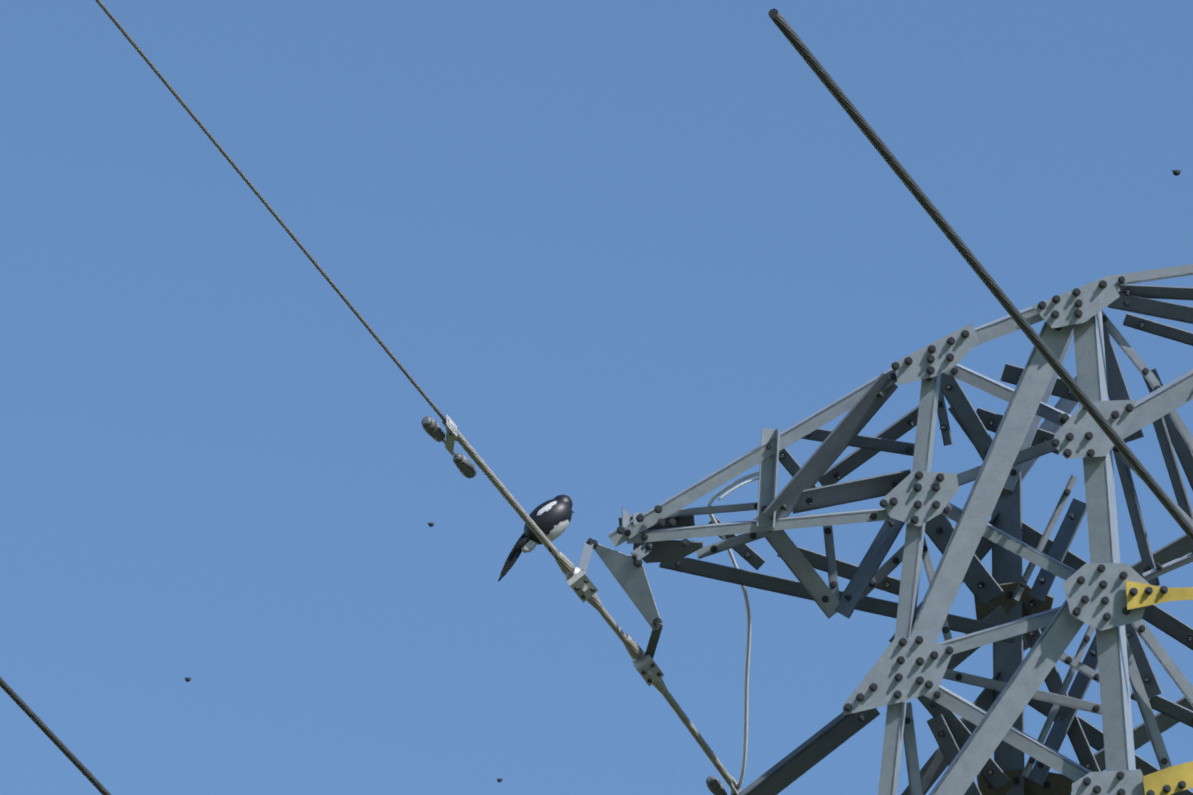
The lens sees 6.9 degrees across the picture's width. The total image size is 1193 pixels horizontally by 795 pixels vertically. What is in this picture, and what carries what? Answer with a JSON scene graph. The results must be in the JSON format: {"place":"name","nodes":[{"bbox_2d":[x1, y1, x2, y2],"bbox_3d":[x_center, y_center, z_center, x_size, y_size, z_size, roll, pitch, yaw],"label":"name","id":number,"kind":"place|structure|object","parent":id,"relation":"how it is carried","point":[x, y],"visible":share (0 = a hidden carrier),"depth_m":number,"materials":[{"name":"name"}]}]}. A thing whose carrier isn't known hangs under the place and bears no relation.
{"place":"outdoors","nodes":[
{"label":"outdoors","id":0,"kind":"place"},
{"bbox_2d":[95,0,740,791],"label":"earth wire","id":1,"kind":"object","parent":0,"point":[547,544],"visible":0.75,"depth_m":40.02,"materials":[{"name":"grey metal"}]},
{"bbox_2d":[421,415,476,478],"bbox_3d":[-0.570,0.197,40.073,0.114,0.065,0.485,-11,-32,19],"label":"stockbridge damper","id":2,"kind":"object","parent":1,"relation":"on","point":[432,428],"visible":0.98,"depth_m":39.98,"materials":[{"name":"metal"}]},
{"bbox_2d":[498,495,573,581],"bbox_3d":[-0.247,0.567,40.876,0.313,0.348,0.167,0,-30,-1],"label":"magpie","id":3,"kind":"object","parent":1,"relation":"on","point":[551,518],"visible":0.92,"depth_m":40.86,"materials":[{"name":"black"}]},
{"bbox_2d":[706,776,738,794],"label":"stockbridge damper","id":4,"kind":"object","parent":1,"relation":"attached to","point":[714,785],"visible":0.98,"depth_m":42.50,"materials":[{"name":"metal"}]},
{"bbox_2d":[0,9,1192,794],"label":"phase conductors","id":5,"kind":"object","parent":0,"point":[934,213],"visible":1,"depth_m":24.93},
{"bbox_2d":[0,0,1192,794],"label":"sky","id":6,"kind":"structure","parent":0,"point":[619,245],"materials":[{"name":"blue"}]},
{"bbox_2d":[185,170,1181,781],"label":"midges","id":7,"kind":"object","parent":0,"point":[1175,172],"visible":1,"depth_m":19.31,"materials":[{"name":"black"}]},
{"bbox_2d":[608,264,1192,794],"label":"lattice tower peak","id":8,"kind":"structure","parent":0,"point":[1110,600],"depth_m":41.44,"materials":[{"name":"metal"}]},
{"bbox_2d":[554,538,667,693],"bbox_3d":[0.149,0.824,41.368,0.276,0.380,1.241,-11,-32,19],"label":"earth wire suspension set","id":9,"kind":"object","parent":8,"relation":"hanging from","point":[628,573],"visible":0.98,"depth_m":41.31,"materials":[{"name":"metal"}]},
{"bbox_2d":[707,472,758,789],"bbox_3d":[0.567,0.977,41.959,0.225,0.635,1.744,0,-30,-1],"label":"earthing lead","id":10,"kind":"object","parent":8,"relation":"attached to","point":[714,521],"visible":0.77,"depth_m":42.16,"materials":[{"name":"grey metal"}]}
]}

